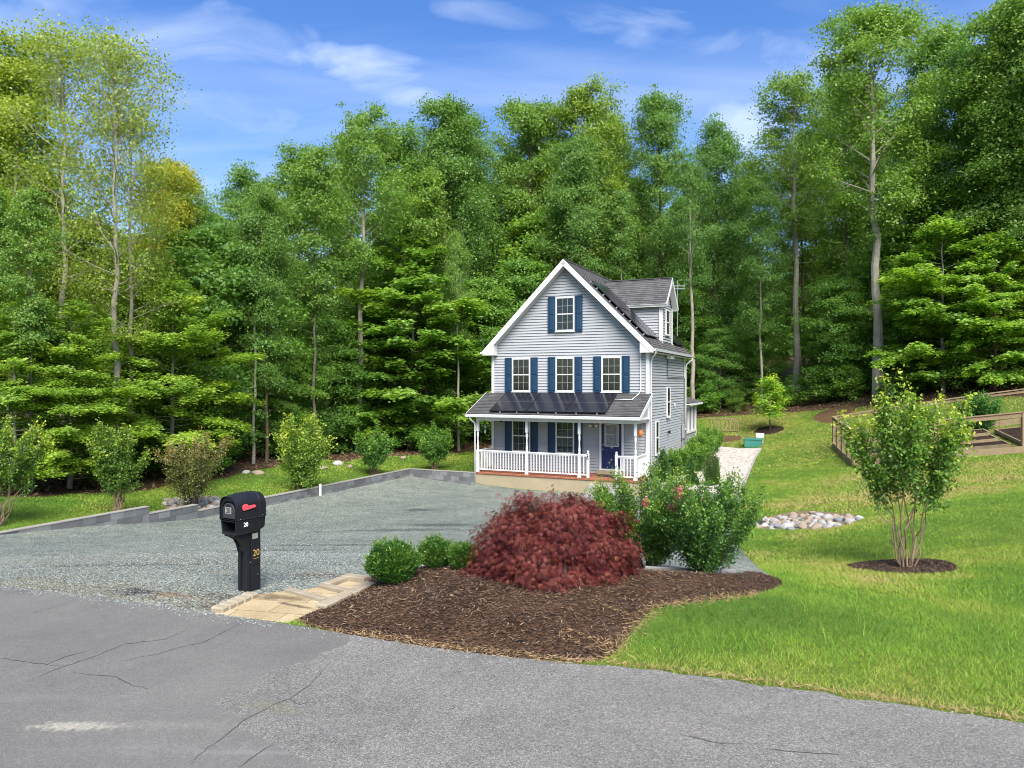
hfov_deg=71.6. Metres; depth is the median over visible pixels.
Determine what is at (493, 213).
hardwood tree
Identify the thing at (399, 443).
understory sapling
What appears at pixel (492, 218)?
hardwood tree
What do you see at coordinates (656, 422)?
window
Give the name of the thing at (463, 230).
hardwood tree
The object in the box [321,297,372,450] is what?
understory tree
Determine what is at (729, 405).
understory sapling
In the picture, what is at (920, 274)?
beech tree
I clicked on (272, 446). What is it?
understory sapling
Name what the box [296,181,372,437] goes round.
hardwood tree
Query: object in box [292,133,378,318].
hardwood tree
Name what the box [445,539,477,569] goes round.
boxwood
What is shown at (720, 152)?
hardwood tree
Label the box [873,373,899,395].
understory sapling
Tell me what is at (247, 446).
understory tree
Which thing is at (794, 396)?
understory sapling
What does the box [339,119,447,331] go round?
hardwood tree
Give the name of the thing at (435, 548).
boxwood
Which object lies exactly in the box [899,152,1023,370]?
understory tree
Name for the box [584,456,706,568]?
flowering shrub
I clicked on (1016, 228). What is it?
hardwood tree
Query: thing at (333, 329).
understory tree
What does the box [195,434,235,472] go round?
understory sapling
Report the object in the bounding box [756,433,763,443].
meter pedestal
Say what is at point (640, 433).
hanging ornament
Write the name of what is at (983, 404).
garden shrub
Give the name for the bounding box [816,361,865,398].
understory sapling
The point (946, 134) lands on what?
hardwood tree
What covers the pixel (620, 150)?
hardwood tree
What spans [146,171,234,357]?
hardwood tree
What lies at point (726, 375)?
service cable
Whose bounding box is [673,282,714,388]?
understory tree
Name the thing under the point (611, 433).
door
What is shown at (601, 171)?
slim tree
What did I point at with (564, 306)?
window
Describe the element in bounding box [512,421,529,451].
window
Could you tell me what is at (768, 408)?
young tree
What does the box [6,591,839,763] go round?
road crack
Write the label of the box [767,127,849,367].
hardwood tree
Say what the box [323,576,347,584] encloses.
edging board
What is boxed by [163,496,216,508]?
mulch bed
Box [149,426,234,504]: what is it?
bronze shrub
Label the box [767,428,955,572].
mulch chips
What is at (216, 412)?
understory sapling
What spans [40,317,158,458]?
understory tree
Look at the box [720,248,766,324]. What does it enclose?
hardwood tree
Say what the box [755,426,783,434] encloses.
mulch ring
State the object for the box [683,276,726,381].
understory tree
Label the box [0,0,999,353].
sky
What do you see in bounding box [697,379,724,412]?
understory sapling
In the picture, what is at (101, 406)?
beech tree
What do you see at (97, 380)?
understory tree
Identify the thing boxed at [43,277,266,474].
beech tree
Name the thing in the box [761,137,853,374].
hardwood tree
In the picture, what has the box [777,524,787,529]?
river stone
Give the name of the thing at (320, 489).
marker post
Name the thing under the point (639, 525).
leafy shrub
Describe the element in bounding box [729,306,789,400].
understory tree
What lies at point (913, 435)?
crape myrtle
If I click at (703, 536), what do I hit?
leafy shrub
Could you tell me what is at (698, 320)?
understory tree
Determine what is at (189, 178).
hardwood tree
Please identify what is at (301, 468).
sapling
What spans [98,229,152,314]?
hardwood tree
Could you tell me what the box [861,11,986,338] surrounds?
hardwood tree
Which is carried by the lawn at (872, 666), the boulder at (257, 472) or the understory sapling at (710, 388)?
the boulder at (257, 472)
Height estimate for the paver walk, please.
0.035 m
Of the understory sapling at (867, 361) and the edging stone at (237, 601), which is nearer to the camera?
the edging stone at (237, 601)
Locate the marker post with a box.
[319,484,321,495]
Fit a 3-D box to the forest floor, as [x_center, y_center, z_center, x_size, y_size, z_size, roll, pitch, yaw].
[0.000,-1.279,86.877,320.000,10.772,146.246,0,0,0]
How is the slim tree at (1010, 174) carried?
on the forest floor
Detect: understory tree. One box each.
[0,242,24,428]
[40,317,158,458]
[72,231,233,470]
[83,248,163,417]
[104,206,328,455]
[157,299,243,457]
[201,316,280,458]
[244,332,335,457]
[264,320,346,454]
[294,304,389,453]
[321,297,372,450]
[330,299,409,446]
[402,311,487,442]
[430,272,518,440]
[468,253,552,382]
[482,204,605,323]
[664,262,723,398]
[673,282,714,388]
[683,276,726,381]
[688,324,751,408]
[714,328,763,394]
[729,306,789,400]
[746,321,793,387]
[785,275,890,399]
[788,326,829,391]
[809,246,894,382]
[816,319,871,385]
[824,152,988,379]
[860,257,949,385]
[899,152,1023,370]
[992,261,1023,367]
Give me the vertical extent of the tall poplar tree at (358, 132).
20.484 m
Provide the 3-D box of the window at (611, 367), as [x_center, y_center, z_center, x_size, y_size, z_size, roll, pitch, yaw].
[4.308,-0.402,30.780,0.960,1.575,0.085,0,0,25]
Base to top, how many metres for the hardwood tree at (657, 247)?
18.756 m
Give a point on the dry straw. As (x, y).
(625, 662)
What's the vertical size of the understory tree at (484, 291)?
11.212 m
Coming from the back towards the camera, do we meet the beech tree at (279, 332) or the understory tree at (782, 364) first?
the understory tree at (782, 364)
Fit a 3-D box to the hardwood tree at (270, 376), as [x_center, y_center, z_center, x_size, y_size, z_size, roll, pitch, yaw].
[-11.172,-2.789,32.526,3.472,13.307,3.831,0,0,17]
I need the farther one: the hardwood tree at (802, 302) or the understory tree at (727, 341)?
the hardwood tree at (802, 302)
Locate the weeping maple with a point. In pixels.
(522, 543)
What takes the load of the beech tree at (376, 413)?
on the forest floor
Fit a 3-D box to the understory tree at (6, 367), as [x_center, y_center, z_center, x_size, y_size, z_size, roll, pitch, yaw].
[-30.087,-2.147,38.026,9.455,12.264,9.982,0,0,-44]
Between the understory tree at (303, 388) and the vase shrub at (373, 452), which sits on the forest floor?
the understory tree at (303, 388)
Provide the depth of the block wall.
22.18 m
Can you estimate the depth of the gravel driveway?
16.72 m
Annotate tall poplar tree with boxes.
[304,99,418,451]
[437,228,477,450]
[528,68,645,269]
[651,155,725,398]
[731,65,848,397]
[788,0,963,398]
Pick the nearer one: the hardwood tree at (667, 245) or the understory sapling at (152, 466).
the understory sapling at (152, 466)
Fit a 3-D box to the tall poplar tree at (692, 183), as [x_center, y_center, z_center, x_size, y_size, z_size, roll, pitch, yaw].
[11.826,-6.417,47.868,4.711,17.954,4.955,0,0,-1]
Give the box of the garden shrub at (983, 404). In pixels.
[948,388,1006,428]
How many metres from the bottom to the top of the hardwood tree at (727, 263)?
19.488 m
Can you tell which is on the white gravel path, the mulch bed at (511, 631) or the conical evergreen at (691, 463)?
the conical evergreen at (691, 463)
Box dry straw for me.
[294,589,1023,718]
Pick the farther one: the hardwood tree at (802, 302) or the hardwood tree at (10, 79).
the hardwood tree at (802, 302)
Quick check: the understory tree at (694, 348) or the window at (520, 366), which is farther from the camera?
the understory tree at (694, 348)
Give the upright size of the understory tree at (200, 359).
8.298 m
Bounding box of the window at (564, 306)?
[555,296,574,331]
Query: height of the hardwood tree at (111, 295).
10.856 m
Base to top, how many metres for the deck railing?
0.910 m
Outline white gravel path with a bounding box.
[658,447,759,494]
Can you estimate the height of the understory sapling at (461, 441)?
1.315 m
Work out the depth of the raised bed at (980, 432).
29.07 m
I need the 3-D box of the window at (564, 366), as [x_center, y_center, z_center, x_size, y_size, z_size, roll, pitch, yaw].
[2.357,-0.402,31.672,0.950,1.575,0.085,0,0,25]
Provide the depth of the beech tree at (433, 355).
40.18 m
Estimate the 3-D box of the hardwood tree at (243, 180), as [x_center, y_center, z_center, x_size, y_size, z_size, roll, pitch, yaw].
[-15.334,-4.255,39.499,6.629,16.883,5.791,0,0,-33]
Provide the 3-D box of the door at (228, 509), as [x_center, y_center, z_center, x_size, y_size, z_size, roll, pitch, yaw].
[-3.489,1.563,8.739,0.223,0.190,0.024,0,0,32]
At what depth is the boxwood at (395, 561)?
8.73 m
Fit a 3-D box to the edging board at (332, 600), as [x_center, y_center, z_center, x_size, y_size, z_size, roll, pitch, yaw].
[-2.001,2.577,8.626,0.160,0.100,1.001,0,0,23]
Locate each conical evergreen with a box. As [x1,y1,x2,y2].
[656,447,671,481]
[683,455,699,485]
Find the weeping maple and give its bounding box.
[445,484,654,594]
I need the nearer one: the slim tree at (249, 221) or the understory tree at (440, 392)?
the slim tree at (249, 221)
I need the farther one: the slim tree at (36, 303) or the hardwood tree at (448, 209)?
the hardwood tree at (448, 209)
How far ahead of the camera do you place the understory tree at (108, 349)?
28.77 m
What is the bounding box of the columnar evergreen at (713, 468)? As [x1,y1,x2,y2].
[701,446,720,485]
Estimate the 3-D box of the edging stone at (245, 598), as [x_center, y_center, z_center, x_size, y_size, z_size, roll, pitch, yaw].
[-3.227,2.578,8.479,0.170,0.091,0.125,0,0,15]
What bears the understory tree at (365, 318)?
on the forest floor
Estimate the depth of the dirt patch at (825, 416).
39.56 m
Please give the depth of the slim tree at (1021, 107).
35.35 m
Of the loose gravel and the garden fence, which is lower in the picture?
the loose gravel
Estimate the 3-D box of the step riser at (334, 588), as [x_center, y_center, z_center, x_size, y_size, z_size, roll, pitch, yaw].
[-2.159,2.568,8.847,0.741,0.110,0.100,0,0,41]
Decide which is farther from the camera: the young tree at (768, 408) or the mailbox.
the young tree at (768, 408)
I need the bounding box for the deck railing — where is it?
[707,418,738,430]
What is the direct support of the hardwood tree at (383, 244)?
on the forest floor
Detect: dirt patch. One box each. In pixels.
[722,436,741,441]
[813,405,855,422]
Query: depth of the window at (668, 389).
33.60 m
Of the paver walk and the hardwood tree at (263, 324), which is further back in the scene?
the hardwood tree at (263, 324)
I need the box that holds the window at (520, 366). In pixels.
[512,358,529,391]
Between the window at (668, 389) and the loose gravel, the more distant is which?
the window at (668, 389)
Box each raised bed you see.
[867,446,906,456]
[930,429,989,439]
[938,434,997,443]
[944,440,1009,450]
[994,426,1020,444]
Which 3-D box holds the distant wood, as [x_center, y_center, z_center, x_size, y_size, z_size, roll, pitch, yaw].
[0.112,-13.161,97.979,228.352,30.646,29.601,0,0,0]
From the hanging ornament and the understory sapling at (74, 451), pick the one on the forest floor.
the understory sapling at (74, 451)
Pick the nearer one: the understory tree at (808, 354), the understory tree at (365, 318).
the understory tree at (365, 318)
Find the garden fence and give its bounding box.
[832,388,1023,466]
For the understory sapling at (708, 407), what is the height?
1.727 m
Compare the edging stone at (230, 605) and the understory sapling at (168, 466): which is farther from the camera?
the understory sapling at (168, 466)
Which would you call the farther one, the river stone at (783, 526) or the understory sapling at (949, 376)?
the understory sapling at (949, 376)
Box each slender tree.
[0,4,151,470]
[6,15,213,457]
[36,91,213,477]
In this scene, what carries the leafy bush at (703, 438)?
on the white gravel path
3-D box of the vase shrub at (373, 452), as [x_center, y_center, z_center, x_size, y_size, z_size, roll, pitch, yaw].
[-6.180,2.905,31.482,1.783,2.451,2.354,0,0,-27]
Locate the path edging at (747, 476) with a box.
[740,448,761,494]
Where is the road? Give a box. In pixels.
[214,634,1023,767]
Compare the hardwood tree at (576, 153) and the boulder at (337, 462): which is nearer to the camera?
the boulder at (337, 462)
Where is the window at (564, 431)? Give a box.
[555,422,573,453]
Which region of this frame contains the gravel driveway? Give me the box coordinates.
[0,476,769,618]
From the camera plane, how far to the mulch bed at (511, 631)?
7.70 m
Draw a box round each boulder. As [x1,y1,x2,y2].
[251,470,264,474]
[332,460,343,465]
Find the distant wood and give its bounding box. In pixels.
[21,198,914,381]
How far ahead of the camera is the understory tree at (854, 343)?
45.37 m
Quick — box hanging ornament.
[637,430,642,436]
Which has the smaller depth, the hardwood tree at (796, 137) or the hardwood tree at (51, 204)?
the hardwood tree at (51, 204)
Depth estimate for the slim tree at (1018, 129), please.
34.99 m
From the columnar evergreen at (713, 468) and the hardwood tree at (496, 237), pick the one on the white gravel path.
the columnar evergreen at (713, 468)
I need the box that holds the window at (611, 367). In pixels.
[600,356,621,392]
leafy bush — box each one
[663,447,692,475]
[678,441,711,470]
[684,431,720,451]
[694,426,725,452]
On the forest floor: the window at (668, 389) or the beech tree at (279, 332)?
the beech tree at (279, 332)
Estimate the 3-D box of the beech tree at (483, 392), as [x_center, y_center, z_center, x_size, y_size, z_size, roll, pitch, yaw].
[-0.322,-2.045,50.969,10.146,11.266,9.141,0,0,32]
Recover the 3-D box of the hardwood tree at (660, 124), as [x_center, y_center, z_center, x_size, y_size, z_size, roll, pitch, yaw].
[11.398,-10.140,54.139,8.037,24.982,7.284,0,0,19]
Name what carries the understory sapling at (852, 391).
on the forest floor
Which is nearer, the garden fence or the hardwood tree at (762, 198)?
the garden fence
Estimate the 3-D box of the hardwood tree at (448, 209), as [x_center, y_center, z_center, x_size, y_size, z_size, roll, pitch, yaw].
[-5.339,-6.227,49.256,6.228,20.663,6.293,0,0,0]
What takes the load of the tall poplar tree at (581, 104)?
on the forest floor
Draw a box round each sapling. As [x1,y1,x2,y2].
[34,423,85,482]
[104,412,169,480]
[160,443,181,473]
[192,405,248,472]
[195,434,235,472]
[269,408,305,455]
[269,412,337,489]
[337,432,352,451]
[388,409,426,451]
[404,407,444,448]
[452,431,469,447]
[479,421,491,441]
[686,386,699,408]
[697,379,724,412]
[697,393,719,412]
[724,396,739,412]
[725,389,749,411]
[780,383,801,405]
[781,374,808,402]
[799,371,832,403]
[809,357,840,400]
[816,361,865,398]
[828,361,870,400]
[852,349,888,389]
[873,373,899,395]
[885,371,918,400]
[904,346,957,387]
[906,369,928,392]
[931,344,978,392]
[974,350,1004,389]
[1007,346,1023,388]
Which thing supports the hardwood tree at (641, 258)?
on the forest floor
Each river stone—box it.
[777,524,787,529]
[810,523,822,529]
[822,514,833,519]
[833,517,843,521]
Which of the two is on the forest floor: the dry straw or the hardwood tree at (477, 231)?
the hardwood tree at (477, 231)
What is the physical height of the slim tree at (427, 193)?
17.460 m
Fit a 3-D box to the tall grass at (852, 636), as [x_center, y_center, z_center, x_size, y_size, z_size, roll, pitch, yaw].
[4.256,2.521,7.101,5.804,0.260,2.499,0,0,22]
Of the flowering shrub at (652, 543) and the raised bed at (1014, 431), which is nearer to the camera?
the flowering shrub at (652, 543)
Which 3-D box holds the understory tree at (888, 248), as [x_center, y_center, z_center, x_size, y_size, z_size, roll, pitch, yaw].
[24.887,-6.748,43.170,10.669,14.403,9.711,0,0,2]
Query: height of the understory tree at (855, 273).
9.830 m
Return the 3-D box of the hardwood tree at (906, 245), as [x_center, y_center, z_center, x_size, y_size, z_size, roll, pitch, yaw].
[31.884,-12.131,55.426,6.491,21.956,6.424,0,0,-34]
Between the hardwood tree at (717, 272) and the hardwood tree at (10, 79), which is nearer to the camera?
the hardwood tree at (10, 79)
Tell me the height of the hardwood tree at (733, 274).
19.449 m
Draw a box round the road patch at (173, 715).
[0,585,349,767]
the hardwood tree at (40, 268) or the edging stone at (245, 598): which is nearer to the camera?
the edging stone at (245, 598)
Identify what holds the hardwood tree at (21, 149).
on the forest floor
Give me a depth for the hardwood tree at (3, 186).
42.66 m
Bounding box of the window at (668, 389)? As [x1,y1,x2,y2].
[666,387,670,417]
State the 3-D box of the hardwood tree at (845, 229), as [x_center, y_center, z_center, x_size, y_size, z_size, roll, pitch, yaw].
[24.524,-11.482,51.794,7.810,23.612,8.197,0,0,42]
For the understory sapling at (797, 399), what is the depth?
45.93 m
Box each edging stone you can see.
[211,604,227,612]
[218,601,234,609]
[227,598,242,605]
[234,595,249,602]
[241,591,257,599]
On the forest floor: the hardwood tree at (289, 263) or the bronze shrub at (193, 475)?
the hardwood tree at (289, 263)
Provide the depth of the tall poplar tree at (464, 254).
40.72 m
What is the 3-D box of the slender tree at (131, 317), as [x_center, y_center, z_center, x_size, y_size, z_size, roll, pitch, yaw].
[-13.983,-3.584,26.629,5.801,14.998,5.101,0,0,12]
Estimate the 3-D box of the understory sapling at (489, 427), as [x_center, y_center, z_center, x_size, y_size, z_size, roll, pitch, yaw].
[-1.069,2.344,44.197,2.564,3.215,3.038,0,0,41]
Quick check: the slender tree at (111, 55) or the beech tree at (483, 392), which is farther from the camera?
the beech tree at (483, 392)
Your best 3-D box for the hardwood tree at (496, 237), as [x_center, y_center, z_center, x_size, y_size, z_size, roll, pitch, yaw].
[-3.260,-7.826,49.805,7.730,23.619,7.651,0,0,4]
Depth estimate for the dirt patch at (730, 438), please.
39.74 m
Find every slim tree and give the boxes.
[0,181,77,491]
[0,185,43,424]
[224,204,288,463]
[277,139,364,435]
[394,161,455,421]
[557,145,622,279]
[595,184,644,280]
[952,12,1023,372]
[987,27,1023,187]
[1012,39,1023,147]
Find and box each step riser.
[285,587,328,601]
[318,583,359,595]
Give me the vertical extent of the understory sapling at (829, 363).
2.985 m
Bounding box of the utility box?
[744,438,761,447]
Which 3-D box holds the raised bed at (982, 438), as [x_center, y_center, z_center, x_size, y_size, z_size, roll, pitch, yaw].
[18.058,2.265,28.354,2.138,0.502,0.860,0,0,23]
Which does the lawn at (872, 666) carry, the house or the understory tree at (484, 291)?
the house
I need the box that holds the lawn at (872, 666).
[0,396,1023,722]
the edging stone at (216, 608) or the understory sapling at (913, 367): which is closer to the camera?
the edging stone at (216, 608)
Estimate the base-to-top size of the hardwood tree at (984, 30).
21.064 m
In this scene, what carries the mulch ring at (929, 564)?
on the lawn at (872, 666)
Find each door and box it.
[223,503,234,519]
[602,423,620,468]
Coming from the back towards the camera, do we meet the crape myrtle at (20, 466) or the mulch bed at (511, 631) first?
the crape myrtle at (20, 466)
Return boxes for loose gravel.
[0,524,1023,726]
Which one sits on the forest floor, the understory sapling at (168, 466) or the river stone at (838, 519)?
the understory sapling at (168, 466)
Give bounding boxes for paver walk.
[214,581,360,622]
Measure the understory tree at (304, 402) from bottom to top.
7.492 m
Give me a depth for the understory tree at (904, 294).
41.69 m
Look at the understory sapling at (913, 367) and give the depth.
40.10 m
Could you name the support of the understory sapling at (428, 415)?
on the forest floor
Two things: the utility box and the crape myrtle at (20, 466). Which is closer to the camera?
the crape myrtle at (20, 466)
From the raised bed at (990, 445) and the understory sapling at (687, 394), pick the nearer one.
the raised bed at (990, 445)
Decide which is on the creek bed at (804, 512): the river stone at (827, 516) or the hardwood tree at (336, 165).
the river stone at (827, 516)
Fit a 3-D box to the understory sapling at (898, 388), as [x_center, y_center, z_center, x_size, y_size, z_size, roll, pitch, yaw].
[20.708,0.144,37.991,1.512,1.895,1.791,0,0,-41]
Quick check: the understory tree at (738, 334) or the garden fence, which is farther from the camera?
the understory tree at (738, 334)
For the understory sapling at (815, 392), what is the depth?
43.43 m
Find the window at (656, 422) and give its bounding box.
[655,420,658,455]
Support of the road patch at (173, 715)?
on the road
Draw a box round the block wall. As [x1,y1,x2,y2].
[0,468,473,534]
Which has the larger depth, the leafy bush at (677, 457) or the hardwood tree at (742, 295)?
the hardwood tree at (742, 295)
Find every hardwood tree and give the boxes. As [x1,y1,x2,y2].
[0,21,113,464]
[0,88,72,362]
[0,158,26,363]
[0,166,95,430]
[0,183,72,415]
[1,46,28,189]
[46,214,135,367]
[87,249,140,372]
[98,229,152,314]
[112,152,216,454]
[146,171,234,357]
[205,159,289,451]
[229,179,307,463]
[250,272,282,427]
[259,196,305,332]
[260,137,351,355]
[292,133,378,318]
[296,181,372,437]
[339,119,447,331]
[344,169,426,379]
[394,91,505,413]
[396,149,472,396]
[435,109,515,427]
[446,198,480,264]
[450,164,503,278]
[458,195,491,275]
[470,151,542,278]
[475,91,576,285]
[514,130,610,281]
[520,157,551,205]
[576,110,655,280]
[597,155,657,278]
[619,83,709,343]
[622,216,655,274]
[628,184,678,277]
[639,207,675,278]
[641,223,668,276]
[650,111,761,386]
[655,202,727,292]
[706,159,780,381]
[709,187,754,326]
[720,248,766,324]
[722,169,794,407]
[724,261,759,378]
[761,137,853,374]
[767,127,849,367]
[786,66,904,289]
[823,138,901,270]
[833,95,924,313]
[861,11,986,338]
[887,111,954,248]
[898,41,1014,297]
[921,0,1023,366]
[942,0,1023,350]
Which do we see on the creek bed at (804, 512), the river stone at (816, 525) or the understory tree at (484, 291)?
the river stone at (816, 525)
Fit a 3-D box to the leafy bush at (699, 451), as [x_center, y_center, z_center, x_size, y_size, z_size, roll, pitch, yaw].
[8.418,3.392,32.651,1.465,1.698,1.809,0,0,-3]
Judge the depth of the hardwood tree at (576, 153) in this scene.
47.65 m
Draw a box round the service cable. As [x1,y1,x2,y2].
[694,358,785,383]
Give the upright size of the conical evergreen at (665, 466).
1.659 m
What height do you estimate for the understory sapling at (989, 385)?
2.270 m
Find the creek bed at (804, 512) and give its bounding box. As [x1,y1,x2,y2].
[759,511,858,529]
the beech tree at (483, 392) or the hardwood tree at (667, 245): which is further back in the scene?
the hardwood tree at (667, 245)
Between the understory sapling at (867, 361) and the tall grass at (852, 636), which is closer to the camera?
the tall grass at (852, 636)
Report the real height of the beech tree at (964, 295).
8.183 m
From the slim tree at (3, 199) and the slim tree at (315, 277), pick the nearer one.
the slim tree at (3, 199)
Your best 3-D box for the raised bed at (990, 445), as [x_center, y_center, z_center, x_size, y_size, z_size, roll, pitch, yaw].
[17.716,2.378,27.195,2.137,0.468,0.860,0,0,23]
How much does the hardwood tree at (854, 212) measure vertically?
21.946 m
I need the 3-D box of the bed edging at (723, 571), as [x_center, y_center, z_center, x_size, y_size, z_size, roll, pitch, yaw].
[2.579,2.808,10.249,1.380,0.388,0.112,0,0,-7]
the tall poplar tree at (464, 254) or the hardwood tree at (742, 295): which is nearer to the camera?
the tall poplar tree at (464, 254)
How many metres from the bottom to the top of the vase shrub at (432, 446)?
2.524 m
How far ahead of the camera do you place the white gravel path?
33.35 m
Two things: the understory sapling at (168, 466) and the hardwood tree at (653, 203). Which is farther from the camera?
the hardwood tree at (653, 203)
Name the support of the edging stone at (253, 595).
on the paver walk
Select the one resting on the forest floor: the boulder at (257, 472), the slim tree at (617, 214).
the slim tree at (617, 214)
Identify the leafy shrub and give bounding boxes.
[584,490,645,541]
[640,467,772,572]
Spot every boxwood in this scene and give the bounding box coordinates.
[361,534,425,583]
[417,532,454,568]
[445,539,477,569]
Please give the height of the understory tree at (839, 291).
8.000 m
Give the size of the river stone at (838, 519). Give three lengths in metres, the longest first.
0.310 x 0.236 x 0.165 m
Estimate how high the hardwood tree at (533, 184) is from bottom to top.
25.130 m
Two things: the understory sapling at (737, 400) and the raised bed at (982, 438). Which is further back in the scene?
the understory sapling at (737, 400)
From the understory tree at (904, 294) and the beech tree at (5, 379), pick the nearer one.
the beech tree at (5, 379)
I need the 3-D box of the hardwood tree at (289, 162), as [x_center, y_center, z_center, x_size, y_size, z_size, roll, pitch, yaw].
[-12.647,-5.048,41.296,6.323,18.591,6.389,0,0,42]
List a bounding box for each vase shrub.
[353,424,396,474]
[413,420,453,469]
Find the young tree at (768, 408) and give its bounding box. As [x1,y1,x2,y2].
[748,373,789,429]
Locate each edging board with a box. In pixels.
[316,581,375,608]
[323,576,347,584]
[342,573,370,582]
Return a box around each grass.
[632,592,1023,690]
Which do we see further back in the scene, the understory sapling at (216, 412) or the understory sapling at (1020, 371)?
the understory sapling at (1020, 371)
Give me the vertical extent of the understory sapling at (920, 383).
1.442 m
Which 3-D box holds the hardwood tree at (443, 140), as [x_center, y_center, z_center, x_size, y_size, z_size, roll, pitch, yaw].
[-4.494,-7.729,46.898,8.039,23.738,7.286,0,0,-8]
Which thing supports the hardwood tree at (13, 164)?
on the forest floor
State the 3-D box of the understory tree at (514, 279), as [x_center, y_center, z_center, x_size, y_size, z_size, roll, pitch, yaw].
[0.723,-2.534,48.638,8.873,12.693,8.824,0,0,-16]
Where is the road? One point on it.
(378, 703)
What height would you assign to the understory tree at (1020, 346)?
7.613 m
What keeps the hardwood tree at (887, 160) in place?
on the forest floor
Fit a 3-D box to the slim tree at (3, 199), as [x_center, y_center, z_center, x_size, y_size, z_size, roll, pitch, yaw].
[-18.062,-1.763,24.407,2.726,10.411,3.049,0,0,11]
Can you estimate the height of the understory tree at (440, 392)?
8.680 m
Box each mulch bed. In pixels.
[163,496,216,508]
[299,567,781,661]
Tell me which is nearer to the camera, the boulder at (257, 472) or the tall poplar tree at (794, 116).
the boulder at (257, 472)
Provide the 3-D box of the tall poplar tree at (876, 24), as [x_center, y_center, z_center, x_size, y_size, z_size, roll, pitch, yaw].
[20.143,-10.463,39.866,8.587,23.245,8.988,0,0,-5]
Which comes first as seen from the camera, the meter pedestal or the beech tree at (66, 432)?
the beech tree at (66, 432)
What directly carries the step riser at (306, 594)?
on the paver walk
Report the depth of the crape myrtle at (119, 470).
19.97 m
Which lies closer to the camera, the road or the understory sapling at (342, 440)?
the road
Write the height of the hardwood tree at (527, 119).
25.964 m
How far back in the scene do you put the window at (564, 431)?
31.70 m
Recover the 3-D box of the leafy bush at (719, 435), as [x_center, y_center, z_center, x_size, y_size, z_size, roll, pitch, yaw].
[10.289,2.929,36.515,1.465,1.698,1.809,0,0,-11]
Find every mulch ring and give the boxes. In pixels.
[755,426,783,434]
[848,559,957,573]
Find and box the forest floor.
[0,355,1023,496]
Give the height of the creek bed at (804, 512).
0.583 m
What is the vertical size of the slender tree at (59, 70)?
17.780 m
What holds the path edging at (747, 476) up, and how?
on the lawn at (872, 666)
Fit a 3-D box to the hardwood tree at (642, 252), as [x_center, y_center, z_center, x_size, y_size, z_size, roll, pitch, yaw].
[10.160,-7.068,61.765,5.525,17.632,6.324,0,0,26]
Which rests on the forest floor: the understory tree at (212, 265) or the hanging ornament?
the understory tree at (212, 265)
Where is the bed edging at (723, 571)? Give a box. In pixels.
[645,566,735,573]
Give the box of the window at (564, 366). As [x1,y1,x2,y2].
[555,357,574,392]
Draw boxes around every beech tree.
[0,297,121,488]
[0,297,160,488]
[0,367,25,418]
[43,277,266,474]
[253,305,337,437]
[329,232,494,448]
[329,318,444,446]
[461,279,531,396]
[863,209,1023,393]
[914,230,1023,388]
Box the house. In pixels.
[465,259,702,498]
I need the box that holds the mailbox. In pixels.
[219,491,265,591]
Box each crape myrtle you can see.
[0,415,57,525]
[83,417,153,510]
[829,364,981,566]
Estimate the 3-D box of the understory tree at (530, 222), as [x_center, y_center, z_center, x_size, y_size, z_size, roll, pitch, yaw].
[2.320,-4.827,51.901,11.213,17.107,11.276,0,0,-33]

